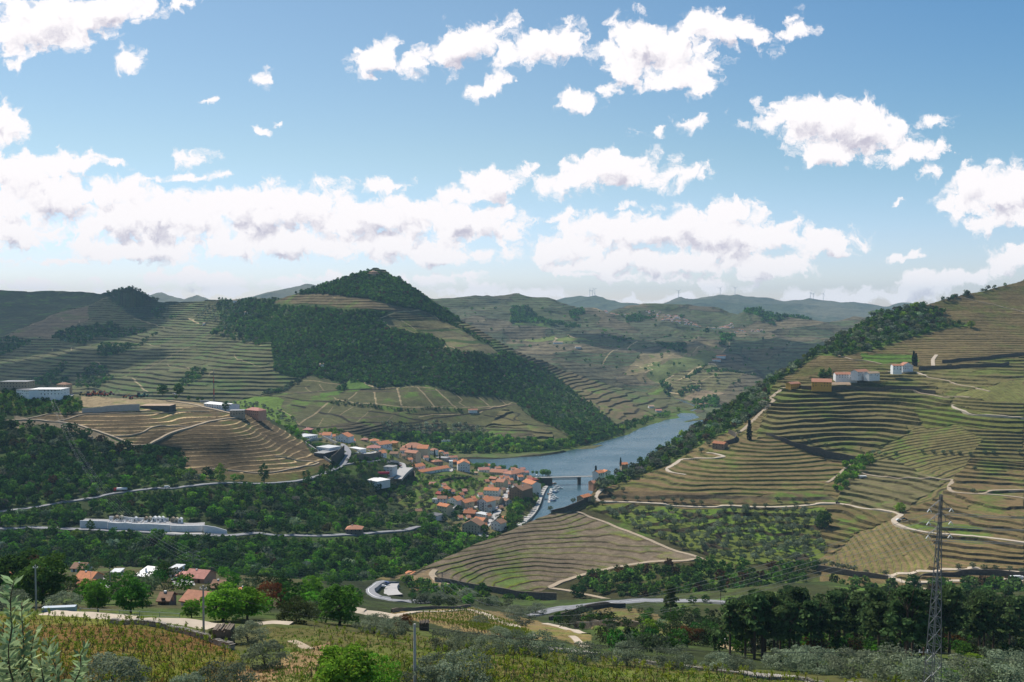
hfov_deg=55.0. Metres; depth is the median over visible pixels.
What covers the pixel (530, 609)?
olive tree
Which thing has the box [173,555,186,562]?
broadleaf tree
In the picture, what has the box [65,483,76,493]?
broadleaf tree
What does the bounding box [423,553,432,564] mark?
evergreen tree
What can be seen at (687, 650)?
overhead wire
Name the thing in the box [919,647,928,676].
wooden pole
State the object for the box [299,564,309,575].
evergreen tree
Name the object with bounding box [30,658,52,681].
olive branch
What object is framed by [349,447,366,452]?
canopy
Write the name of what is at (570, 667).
grape vine
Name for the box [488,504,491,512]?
house
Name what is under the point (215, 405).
warehouse
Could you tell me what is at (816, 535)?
olive tree
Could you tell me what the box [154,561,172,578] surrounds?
round tree
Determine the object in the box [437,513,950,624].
power line
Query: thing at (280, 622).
track
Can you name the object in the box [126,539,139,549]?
broadleaf tree
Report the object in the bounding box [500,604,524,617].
olive tree
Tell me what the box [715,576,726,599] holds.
dark tree
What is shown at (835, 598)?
pine tree
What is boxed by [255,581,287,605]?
rust bush
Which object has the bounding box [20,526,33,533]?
evergreen tree
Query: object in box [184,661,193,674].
grape vine
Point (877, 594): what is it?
pine tree
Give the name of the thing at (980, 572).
retaining wall
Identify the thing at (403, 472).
car park
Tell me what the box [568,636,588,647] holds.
track
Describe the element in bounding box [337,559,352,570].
evergreen tree
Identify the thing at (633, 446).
river
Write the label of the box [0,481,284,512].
road
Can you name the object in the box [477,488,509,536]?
street
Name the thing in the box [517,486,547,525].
quay
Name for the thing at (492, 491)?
house
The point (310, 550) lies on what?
evergreen tree
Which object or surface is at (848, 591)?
pine tree
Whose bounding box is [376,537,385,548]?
leafy tree
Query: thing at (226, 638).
vineyard stocks
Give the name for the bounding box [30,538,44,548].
evergreen tree
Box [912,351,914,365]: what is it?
cypress tree
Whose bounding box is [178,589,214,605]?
house
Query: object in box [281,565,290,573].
broadleaf tree
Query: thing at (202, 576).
house
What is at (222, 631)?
stone hut ruin
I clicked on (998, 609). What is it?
pine tree
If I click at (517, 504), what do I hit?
garden shrubs
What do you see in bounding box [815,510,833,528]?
oak tree
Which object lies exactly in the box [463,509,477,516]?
house
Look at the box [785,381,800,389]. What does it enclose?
house
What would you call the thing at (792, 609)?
pine tree
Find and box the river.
[467,399,702,521]
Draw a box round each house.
[57,382,71,393]
[69,562,91,571]
[75,571,104,583]
[156,590,177,604]
[169,564,185,576]
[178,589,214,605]
[185,568,216,583]
[210,579,231,589]
[245,407,265,420]
[302,433,317,438]
[303,427,312,432]
[314,449,337,457]
[317,445,340,450]
[322,432,331,438]
[335,432,353,442]
[345,525,363,536]
[366,445,380,450]
[369,270,378,275]
[373,440,391,449]
[377,450,386,457]
[389,451,399,457]
[391,440,397,447]
[400,448,407,453]
[401,442,422,449]
[404,449,420,462]
[417,445,429,457]
[422,455,428,460]
[427,512,443,520]
[430,448,437,454]
[431,459,442,465]
[436,456,449,461]
[437,495,447,503]
[437,502,452,515]
[438,486,450,492]
[448,455,457,460]
[448,495,463,505]
[457,459,469,472]
[461,498,473,508]
[462,517,484,533]
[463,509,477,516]
[473,516,488,522]
[475,511,491,517]
[476,492,483,497]
[477,467,489,472]
[477,496,495,511]
[483,487,500,496]
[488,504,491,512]
[489,476,498,480]
[490,469,508,474]
[490,518,506,530]
[492,496,503,504]
[495,478,507,487]
[497,505,503,510]
[501,487,506,492]
[503,469,524,479]
[503,497,512,505]
[509,483,532,499]
[516,474,523,480]
[522,479,540,494]
[526,477,538,481]
[552,341,562,343]
[577,493,591,501]
[588,480,595,490]
[592,470,604,479]
[603,469,610,476]
[620,462,627,470]
[712,441,727,449]
[715,355,725,358]
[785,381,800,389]
[833,372,856,382]
[850,369,868,380]
[864,371,879,380]
[890,364,901,373]
[901,362,912,371]
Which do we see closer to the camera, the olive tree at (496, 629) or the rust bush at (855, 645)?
the olive tree at (496, 629)
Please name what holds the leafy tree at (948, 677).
on the hillside
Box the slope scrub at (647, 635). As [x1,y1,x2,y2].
[0,556,1023,657]
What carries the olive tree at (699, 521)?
on the terraced hill at (542, 553)
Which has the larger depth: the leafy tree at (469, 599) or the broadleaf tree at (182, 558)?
the broadleaf tree at (182, 558)
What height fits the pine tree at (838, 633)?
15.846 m
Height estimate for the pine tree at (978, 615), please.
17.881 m
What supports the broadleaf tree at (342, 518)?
on the valley side
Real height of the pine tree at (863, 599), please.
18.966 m
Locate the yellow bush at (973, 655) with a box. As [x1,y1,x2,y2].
[962,652,990,669]
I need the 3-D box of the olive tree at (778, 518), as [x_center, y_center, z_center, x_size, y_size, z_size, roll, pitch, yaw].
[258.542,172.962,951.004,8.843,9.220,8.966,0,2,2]
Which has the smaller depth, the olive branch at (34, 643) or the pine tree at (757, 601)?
the olive branch at (34, 643)
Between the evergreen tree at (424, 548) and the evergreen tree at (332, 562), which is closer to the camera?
the evergreen tree at (332, 562)
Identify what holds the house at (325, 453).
on the valley side
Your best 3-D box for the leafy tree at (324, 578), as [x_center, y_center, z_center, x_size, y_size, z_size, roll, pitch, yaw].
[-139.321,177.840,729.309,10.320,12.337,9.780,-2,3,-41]
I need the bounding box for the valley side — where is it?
[0,390,546,580]
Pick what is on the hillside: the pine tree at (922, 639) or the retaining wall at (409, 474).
the pine tree at (922, 639)
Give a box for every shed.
[111,568,124,575]
[134,566,159,578]
[140,404,175,411]
[383,465,397,476]
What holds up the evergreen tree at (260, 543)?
on the valley side
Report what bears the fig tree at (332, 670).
on the hillside
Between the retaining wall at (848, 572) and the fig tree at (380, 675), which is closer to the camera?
the fig tree at (380, 675)
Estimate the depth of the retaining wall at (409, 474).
1213.58 m
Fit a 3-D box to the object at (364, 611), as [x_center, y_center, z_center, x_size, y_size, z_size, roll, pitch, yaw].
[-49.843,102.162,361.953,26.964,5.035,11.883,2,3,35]
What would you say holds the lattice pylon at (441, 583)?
on the hillside
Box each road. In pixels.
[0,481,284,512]
[0,526,420,536]
[283,444,350,482]
[343,459,390,465]
[366,580,430,603]
[518,598,724,615]
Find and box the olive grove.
[614,436,897,550]
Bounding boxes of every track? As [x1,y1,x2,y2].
[4,410,149,420]
[15,419,146,445]
[39,610,222,628]
[59,411,208,420]
[114,425,189,436]
[150,400,237,443]
[210,456,318,473]
[259,620,293,624]
[288,640,314,648]
[397,609,537,638]
[429,569,457,588]
[542,623,590,633]
[547,558,704,587]
[548,587,609,598]
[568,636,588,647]
[576,511,703,558]
[594,488,1023,542]
[665,452,725,474]
[739,387,785,431]
[826,463,853,482]
[837,355,881,363]
[854,469,1023,493]
[885,567,1018,576]
[888,371,927,376]
[888,576,1023,583]
[901,389,970,397]
[928,377,988,391]
[931,355,937,365]
[951,404,1023,419]
[958,296,1023,312]
[979,493,1023,498]
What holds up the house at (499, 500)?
on the valley side
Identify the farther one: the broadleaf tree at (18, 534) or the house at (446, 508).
the house at (446, 508)
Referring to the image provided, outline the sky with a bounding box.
[0,0,1023,306]
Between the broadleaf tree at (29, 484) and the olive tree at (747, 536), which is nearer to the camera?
the olive tree at (747, 536)
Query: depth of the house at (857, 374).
1335.80 m
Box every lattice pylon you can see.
[186,550,199,567]
[434,572,449,596]
[923,494,953,681]
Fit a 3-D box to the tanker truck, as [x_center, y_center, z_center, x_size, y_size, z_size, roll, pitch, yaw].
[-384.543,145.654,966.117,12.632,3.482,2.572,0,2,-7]
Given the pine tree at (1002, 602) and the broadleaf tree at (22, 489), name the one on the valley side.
the broadleaf tree at (22, 489)
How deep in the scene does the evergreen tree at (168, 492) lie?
942.24 m
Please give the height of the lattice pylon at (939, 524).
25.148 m
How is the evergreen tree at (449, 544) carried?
on the valley side
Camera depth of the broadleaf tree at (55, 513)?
880.92 m
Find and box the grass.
[0,613,804,681]
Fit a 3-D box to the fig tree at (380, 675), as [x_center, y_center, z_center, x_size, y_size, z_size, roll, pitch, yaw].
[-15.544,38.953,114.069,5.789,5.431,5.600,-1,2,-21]
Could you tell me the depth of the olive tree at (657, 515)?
939.77 m
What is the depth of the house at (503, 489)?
1267.10 m
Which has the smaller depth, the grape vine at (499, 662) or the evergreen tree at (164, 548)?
the grape vine at (499, 662)
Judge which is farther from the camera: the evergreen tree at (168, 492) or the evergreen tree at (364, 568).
the evergreen tree at (168, 492)
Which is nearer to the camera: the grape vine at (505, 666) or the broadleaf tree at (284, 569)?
the grape vine at (505, 666)
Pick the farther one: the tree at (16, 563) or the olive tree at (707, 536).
the olive tree at (707, 536)
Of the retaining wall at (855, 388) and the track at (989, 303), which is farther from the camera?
the track at (989, 303)
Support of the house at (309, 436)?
on the valley side
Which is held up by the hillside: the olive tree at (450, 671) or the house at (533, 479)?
the olive tree at (450, 671)
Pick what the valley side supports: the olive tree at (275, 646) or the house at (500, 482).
the house at (500, 482)
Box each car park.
[384,583,402,596]
[390,467,412,479]
[391,460,405,466]
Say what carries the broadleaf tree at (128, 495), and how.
on the valley side
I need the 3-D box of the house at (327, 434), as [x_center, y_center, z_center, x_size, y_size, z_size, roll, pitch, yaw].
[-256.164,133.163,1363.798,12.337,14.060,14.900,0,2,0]
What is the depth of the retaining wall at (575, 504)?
957.25 m
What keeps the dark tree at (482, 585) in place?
on the hillside
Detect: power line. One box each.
[54,399,192,556]
[186,555,443,588]
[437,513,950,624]
[928,513,1023,544]
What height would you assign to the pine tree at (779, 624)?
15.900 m
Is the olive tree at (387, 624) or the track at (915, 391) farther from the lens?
the track at (915, 391)
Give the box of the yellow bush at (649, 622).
[636,618,658,631]
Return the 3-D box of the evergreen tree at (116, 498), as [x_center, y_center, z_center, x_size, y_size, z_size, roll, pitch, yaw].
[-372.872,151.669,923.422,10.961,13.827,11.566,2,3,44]
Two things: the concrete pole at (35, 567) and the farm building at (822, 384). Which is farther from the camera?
the farm building at (822, 384)
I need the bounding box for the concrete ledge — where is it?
[41,605,76,611]
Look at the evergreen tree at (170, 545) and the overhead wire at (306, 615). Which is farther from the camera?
the evergreen tree at (170, 545)
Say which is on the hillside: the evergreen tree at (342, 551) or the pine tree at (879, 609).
the pine tree at (879, 609)
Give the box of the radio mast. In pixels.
[213,371,214,400]
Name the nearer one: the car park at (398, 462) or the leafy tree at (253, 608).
the leafy tree at (253, 608)
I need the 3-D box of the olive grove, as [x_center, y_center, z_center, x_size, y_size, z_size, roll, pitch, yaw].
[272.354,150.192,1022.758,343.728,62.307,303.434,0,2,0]
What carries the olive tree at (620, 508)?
on the terraced hill at (542, 553)
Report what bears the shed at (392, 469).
on the car park at (403, 472)
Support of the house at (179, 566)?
on the hillside
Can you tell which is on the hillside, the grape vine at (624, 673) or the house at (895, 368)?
the grape vine at (624, 673)
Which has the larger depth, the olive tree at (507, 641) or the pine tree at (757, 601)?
the pine tree at (757, 601)
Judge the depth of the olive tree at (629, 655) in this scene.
167.70 m
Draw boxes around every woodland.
[0,268,703,453]
[0,412,523,581]
[448,305,811,408]
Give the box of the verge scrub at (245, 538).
[0,481,420,546]
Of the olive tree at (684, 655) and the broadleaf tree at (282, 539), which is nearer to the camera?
the olive tree at (684, 655)
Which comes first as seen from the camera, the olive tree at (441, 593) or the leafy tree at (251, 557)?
the olive tree at (441, 593)
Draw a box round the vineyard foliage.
[0,607,621,659]
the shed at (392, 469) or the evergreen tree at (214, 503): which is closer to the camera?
the evergreen tree at (214, 503)
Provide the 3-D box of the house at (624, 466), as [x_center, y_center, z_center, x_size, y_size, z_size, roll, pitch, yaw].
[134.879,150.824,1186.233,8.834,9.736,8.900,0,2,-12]
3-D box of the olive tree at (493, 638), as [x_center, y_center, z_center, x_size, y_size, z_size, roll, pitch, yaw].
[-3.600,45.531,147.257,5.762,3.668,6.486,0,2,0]
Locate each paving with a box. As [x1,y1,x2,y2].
[84,519,204,524]
[165,532,226,534]
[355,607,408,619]
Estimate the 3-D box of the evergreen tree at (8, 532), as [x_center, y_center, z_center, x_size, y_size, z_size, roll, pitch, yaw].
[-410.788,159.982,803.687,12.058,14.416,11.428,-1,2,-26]
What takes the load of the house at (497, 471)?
on the valley side
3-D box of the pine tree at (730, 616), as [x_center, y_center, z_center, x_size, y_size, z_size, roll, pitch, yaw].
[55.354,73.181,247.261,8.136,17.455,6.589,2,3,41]
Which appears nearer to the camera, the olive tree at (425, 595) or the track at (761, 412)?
the olive tree at (425, 595)
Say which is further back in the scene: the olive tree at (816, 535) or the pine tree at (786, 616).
the olive tree at (816, 535)
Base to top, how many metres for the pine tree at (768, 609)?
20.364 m
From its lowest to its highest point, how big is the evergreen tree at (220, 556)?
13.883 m
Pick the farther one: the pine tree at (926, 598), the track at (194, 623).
the pine tree at (926, 598)
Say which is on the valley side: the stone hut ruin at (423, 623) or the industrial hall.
the industrial hall
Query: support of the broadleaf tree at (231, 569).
on the valley side
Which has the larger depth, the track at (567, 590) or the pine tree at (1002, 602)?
the track at (567, 590)
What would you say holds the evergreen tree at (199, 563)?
on the valley side
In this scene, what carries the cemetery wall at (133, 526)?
on the valley side
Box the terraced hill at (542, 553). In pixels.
[376,281,1023,600]
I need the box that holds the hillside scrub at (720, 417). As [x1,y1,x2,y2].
[400,279,1023,600]
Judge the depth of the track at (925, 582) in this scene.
766.20 m
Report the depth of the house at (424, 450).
1463.29 m
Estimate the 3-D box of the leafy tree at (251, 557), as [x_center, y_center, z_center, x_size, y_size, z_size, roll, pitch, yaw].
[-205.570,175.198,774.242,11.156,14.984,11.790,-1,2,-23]
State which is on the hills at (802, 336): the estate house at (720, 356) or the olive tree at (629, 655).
the estate house at (720, 356)
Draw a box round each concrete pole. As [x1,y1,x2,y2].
[33,565,37,609]
[200,585,206,632]
[413,623,416,681]
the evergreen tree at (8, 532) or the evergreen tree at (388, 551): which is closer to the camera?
the evergreen tree at (8, 532)
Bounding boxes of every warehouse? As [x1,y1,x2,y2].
[16,388,38,398]
[33,388,69,399]
[203,401,238,410]
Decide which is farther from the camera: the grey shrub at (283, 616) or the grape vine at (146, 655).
the grey shrub at (283, 616)
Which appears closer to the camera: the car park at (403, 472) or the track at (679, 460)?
the track at (679, 460)
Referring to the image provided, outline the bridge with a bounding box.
[535,475,591,484]
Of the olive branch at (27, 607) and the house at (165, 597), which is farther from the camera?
the house at (165, 597)
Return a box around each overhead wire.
[206,588,399,625]
[416,626,912,652]
[928,650,1023,660]
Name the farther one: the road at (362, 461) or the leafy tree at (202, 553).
the road at (362, 461)
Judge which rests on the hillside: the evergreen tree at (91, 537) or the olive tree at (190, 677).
the olive tree at (190, 677)
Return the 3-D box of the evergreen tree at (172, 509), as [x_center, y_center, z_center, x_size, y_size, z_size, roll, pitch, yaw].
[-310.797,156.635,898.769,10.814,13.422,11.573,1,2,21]
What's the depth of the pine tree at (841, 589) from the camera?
303.54 m
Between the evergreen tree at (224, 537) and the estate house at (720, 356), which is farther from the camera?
the estate house at (720, 356)
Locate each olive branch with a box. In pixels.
[0,575,22,678]
[0,618,13,681]
[0,638,25,681]
[7,622,23,681]
[8,645,31,681]
[13,598,35,681]
[22,624,41,681]
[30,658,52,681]
[38,634,58,681]
[45,643,64,681]
[64,639,91,681]
[69,660,88,681]
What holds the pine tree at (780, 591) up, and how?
on the hillside
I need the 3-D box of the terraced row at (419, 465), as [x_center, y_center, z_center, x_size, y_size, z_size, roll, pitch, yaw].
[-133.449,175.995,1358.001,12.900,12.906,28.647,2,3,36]
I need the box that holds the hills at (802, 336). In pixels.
[431,293,866,418]
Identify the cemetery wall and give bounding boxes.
[80,520,107,528]
[108,522,169,531]
[109,516,168,520]
[170,525,202,531]
[203,525,226,532]
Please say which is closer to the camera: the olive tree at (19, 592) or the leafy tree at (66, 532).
the olive tree at (19, 592)
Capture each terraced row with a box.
[412,463,424,468]
[418,465,449,472]
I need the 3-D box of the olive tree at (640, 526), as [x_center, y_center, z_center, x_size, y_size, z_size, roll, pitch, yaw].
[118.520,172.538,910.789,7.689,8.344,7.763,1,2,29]
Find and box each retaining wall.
[82,404,139,412]
[305,438,321,441]
[305,442,330,461]
[322,436,337,443]
[331,446,343,465]
[357,451,380,459]
[371,470,414,482]
[391,604,470,612]
[434,577,556,599]
[441,476,469,481]
[549,602,625,619]
[551,498,587,512]
[574,619,641,628]
[766,433,853,462]
[801,385,935,393]
[816,565,887,578]
[919,362,1008,370]
[919,569,1023,576]
[942,353,1023,362]
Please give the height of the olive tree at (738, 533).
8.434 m
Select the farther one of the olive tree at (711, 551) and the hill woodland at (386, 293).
the hill woodland at (386, 293)
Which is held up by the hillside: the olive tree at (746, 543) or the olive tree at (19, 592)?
the olive tree at (19, 592)
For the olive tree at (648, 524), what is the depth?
914.03 m
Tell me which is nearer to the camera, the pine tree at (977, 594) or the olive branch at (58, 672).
the olive branch at (58, 672)
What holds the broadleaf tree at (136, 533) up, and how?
on the valley side
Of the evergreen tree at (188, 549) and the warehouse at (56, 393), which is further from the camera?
the warehouse at (56, 393)
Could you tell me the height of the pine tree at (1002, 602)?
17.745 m
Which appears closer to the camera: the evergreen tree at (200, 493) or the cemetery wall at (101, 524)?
the cemetery wall at (101, 524)
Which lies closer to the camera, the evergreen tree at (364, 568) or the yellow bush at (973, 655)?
the yellow bush at (973, 655)
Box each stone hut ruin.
[212,623,234,642]
[419,619,428,630]
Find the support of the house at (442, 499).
on the valley side
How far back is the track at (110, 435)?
1108.93 m
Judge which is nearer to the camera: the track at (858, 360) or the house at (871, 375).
the house at (871, 375)
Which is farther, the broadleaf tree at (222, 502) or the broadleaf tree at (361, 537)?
the broadleaf tree at (222, 502)
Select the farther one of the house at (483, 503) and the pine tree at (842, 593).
the house at (483, 503)
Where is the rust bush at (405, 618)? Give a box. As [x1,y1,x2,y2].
[394,613,413,630]
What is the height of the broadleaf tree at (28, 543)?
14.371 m
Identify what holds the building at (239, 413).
on the valley side
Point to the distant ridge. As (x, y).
(821, 310)
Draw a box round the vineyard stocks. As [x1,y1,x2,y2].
[0,608,624,662]
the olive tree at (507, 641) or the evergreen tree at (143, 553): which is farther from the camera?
the evergreen tree at (143, 553)
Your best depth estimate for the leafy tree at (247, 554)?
793.23 m
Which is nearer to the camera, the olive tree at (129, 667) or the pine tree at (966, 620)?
the olive tree at (129, 667)
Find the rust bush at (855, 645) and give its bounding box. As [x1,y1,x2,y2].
[847,638,864,649]
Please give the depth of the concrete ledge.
218.32 m
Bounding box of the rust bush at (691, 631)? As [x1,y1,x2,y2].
[671,625,703,644]
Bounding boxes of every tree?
[0,513,13,526]
[0,547,45,588]
[0,584,30,610]
[1,528,16,542]
[6,541,19,551]
[10,550,77,606]
[11,528,24,542]
[13,485,26,496]
[13,514,26,525]
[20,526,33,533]
[23,537,36,548]
[25,482,34,492]
[27,506,39,516]
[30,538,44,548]
[35,549,49,557]
[42,590,83,606]
[46,523,61,535]
[50,506,63,519]
[53,488,66,499]
[57,529,69,542]
[57,539,72,548]
[60,508,74,519]
[64,494,71,500]
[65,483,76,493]
[69,528,81,538]
[71,550,86,560]
[71,651,151,681]
[73,507,84,518]
[74,544,85,553]
[84,544,93,555]
[84,583,112,611]
[85,519,95,530]
[86,533,98,544]
[91,538,101,548]
[94,529,106,540]
[106,501,118,513]
[107,527,118,538]
[108,495,120,505]
[110,534,122,543]
[111,573,151,612]
[116,540,127,549]
[117,530,128,539]
[123,528,134,539]
[124,491,134,501]
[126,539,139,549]
[131,531,144,538]
[139,550,151,557]
[148,529,160,537]
[149,480,157,487]
[151,533,159,541]
[154,547,165,558]
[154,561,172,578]
[155,529,166,538]
[157,384,168,396]
[158,547,167,558]
[160,488,172,496]
[165,538,177,550]
[166,505,178,516]
[166,554,174,562]
[168,671,205,681]
[173,383,184,394]
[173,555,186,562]
[174,539,187,551]
[177,545,188,554]
[180,531,193,543]
[180,548,192,555]
[180,598,201,617]
[183,506,196,518]
[188,537,198,548]
[193,560,203,568]
[195,550,207,559]
[195,657,259,681]
[196,489,206,498]
[198,558,209,565]
[198,581,253,620]
[199,562,212,570]
[201,534,212,547]
[209,501,220,510]
[210,535,221,547]
[212,506,225,517]
[213,462,227,481]
[213,551,225,563]
[217,499,226,507]
[217,541,228,550]
[218,534,228,543]
[221,505,231,516]
[222,401,230,410]
[222,562,231,568]
[227,535,236,543]
[228,567,239,573]
[228,619,271,644]
[231,551,242,559]
[233,558,245,568]
[234,586,267,618]
[239,547,250,557]
[240,639,292,670]
[243,550,256,556]
[244,542,256,551]
[244,555,257,564]
[245,511,257,519]
[248,537,258,546]
[253,540,266,552]
[255,532,266,542]
[256,552,265,561]
[258,463,269,482]
[258,568,271,574]
[259,558,270,569]
[263,539,274,550]
[269,515,280,525]
[269,563,280,573]
[270,534,277,539]
[277,534,287,548]
[277,548,287,557]
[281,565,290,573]
[284,567,298,577]
[297,549,310,560]
[299,538,310,548]
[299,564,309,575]
[301,575,323,594]
[302,536,313,546]
[305,543,315,554]
[305,562,317,574]
[312,550,322,558]
[312,556,325,570]
[313,641,377,681]
[315,583,363,624]
[318,548,330,559]
[320,573,329,580]
[328,541,338,549]
[328,559,339,570]
[329,572,342,580]
[333,549,343,559]
[337,514,347,525]
[337,546,347,558]
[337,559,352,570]
[340,568,351,580]
[343,540,352,549]
[344,549,356,561]
[352,612,392,633]
[354,517,366,526]
[354,560,367,568]
[355,653,402,681]
[358,534,368,542]
[360,545,372,559]
[361,564,371,575]
[365,516,375,529]
[367,568,377,578]
[372,565,382,574]
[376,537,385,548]
[376,615,410,637]
[378,557,388,566]
[378,564,387,576]
[380,545,392,557]
[382,567,396,576]
[391,536,402,547]
[398,651,465,681]
[407,548,418,558]
[412,556,423,567]
[415,592,431,603]
[419,544,429,554]
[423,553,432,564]
[423,648,494,681]
[425,626,464,651]
[426,591,449,603]
[429,550,438,561]
[432,538,442,549]
[444,541,453,548]
[444,629,488,652]
[456,588,476,596]
[462,593,475,603]
[468,615,488,625]
[469,633,506,653]
[477,582,488,590]
[483,595,500,605]
[486,625,513,638]
[492,628,535,654]
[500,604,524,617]
[508,611,535,625]
[516,629,566,658]
[526,602,547,613]
[562,640,605,664]
[570,583,578,595]
[574,582,586,598]
[602,639,650,666]
[617,506,625,512]
[623,626,630,641]
[636,523,643,530]
[645,520,652,528]
[650,643,695,670]
[653,513,661,519]
[663,583,679,621]
[670,536,677,541]
[672,526,679,532]
[678,541,686,548]
[690,533,696,539]
[694,518,702,524]
[698,541,707,546]
[699,650,735,670]
[700,517,707,522]
[701,532,709,540]
[707,548,717,554]
[709,630,717,644]
[713,596,748,654]
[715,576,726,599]
[717,528,724,535]
[720,542,727,549]
[722,652,755,671]
[724,534,732,539]
[724,550,733,558]
[731,596,759,658]
[732,515,738,522]
[735,531,743,538]
[735,540,743,546]
[738,553,746,557]
[739,588,759,653]
[742,592,771,659]
[743,534,751,539]
[743,540,752,547]
[744,590,774,658]
[746,419,752,440]
[750,552,759,560]
[752,591,784,656]
[755,547,763,555]
[760,648,802,670]
[763,545,769,551]
[763,605,791,648]
[765,598,790,653]
[774,515,782,522]
[775,644,822,672]
[776,589,784,595]
[777,595,792,648]
[779,606,796,658]
[782,547,790,553]
[782,587,797,629]
[783,601,805,651]
[784,539,791,547]
[784,586,810,644]
[788,522,796,530]
[791,542,799,549]
[792,646,851,675]
[796,599,832,645]
[797,600,822,646]
[800,506,808,511]
[800,519,809,525]
[813,531,821,536]
[813,593,827,606]
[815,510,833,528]
[817,537,824,544]
[818,600,837,643]
[820,604,842,647]
[821,645,884,678]
[824,591,850,647]
[825,589,851,631]
[826,588,848,631]
[840,588,851,637]
[840,599,865,645]
[845,591,864,637]
[848,585,858,594]
[849,598,885,649]
[856,642,930,681]
[857,587,897,641]
[859,596,872,638]
[864,601,889,653]
[879,578,934,653]
[882,581,922,653]
[886,588,898,645]
[888,595,909,651]
[888,655,962,681]
[891,593,932,656]
[893,502,905,512]
[905,573,921,587]
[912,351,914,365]
[914,353,917,365]
[916,588,945,651]
[926,653,999,681]
[932,599,959,650]
[937,668,960,681]
[938,584,971,652]
[955,591,966,607]
[958,602,987,649]
[961,591,983,619]
[963,595,999,654]
[965,586,987,600]
[968,595,997,655]
[968,648,1023,681]
[981,601,1010,650]
[984,590,1002,636]
[994,599,1009,628]
[995,594,1003,599]
[997,607,1023,644]
[999,589,1009,597]
[999,655,1023,681]
[1003,594,1023,645]
[1005,586,1014,597]
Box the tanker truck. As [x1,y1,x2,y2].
[114,487,127,490]
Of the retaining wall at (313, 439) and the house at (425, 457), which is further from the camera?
the house at (425, 457)
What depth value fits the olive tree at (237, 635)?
159.81 m
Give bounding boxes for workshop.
[367,477,390,488]
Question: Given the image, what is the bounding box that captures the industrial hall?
[0,380,34,391]
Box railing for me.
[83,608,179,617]
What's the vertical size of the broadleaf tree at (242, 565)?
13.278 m
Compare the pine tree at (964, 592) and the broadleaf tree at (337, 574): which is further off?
the broadleaf tree at (337, 574)
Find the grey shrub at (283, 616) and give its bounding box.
[276,595,318,624]
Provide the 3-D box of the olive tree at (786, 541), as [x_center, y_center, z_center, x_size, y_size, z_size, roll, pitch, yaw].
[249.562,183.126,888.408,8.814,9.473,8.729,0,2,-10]
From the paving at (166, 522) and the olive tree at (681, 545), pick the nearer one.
the olive tree at (681, 545)
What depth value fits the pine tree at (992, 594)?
298.17 m
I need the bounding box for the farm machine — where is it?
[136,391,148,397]
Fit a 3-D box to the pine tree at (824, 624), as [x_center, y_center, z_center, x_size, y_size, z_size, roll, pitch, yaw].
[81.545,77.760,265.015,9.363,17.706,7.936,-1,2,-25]
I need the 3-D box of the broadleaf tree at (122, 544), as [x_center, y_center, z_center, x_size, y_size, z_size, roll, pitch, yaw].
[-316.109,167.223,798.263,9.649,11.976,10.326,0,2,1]
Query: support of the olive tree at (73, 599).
on the hillside
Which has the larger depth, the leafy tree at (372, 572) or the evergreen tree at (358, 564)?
the evergreen tree at (358, 564)
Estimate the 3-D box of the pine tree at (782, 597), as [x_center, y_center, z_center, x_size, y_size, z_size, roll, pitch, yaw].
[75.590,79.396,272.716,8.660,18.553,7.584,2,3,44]
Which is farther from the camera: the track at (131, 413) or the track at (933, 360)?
the track at (933, 360)
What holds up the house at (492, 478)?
on the valley side
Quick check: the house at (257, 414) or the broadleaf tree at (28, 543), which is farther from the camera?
the house at (257, 414)
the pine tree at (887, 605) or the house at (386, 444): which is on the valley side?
the house at (386, 444)
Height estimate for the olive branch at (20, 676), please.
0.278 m
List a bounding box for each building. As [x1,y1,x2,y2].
[229,409,245,419]
[811,378,831,391]
[832,382,850,385]
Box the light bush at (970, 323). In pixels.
[967,321,974,326]
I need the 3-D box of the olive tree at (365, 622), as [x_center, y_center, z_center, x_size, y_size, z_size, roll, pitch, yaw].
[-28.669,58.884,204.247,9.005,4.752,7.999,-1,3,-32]
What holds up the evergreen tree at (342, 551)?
on the valley side
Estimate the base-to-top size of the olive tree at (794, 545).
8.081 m
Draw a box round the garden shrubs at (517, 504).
[0,388,544,535]
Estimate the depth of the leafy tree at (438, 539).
942.75 m
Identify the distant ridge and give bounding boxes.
[149,284,913,321]
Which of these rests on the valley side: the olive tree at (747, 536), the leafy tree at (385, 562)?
the leafy tree at (385, 562)
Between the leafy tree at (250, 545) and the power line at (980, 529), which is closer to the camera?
the power line at (980, 529)
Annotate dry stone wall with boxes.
[109,618,235,649]
[515,645,861,681]
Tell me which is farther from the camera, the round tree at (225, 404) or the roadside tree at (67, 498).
the round tree at (225, 404)
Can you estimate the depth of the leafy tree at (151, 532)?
827.73 m
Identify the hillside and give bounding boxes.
[0,566,1023,681]
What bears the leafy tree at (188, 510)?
on the valley side
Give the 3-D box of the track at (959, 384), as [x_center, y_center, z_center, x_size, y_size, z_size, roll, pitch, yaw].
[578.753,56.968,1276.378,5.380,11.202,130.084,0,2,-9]
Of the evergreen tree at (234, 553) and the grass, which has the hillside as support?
the grass
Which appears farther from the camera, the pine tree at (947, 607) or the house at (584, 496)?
the house at (584, 496)
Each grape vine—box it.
[139,652,148,665]
[155,665,163,680]
[163,667,173,681]
[184,652,191,661]
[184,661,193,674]
[195,662,202,668]
[306,662,315,677]
[491,658,501,670]
[501,663,509,676]
[519,668,530,678]
[565,662,572,677]
[568,669,576,681]
[591,664,598,677]
[617,668,628,681]
[763,670,774,680]
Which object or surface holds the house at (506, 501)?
on the valley side
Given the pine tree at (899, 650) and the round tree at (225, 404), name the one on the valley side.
the round tree at (225, 404)
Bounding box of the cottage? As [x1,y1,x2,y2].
[467,408,477,412]
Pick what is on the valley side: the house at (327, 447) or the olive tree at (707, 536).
the house at (327, 447)
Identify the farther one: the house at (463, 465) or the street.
the house at (463, 465)
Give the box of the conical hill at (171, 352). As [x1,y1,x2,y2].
[0,268,702,458]

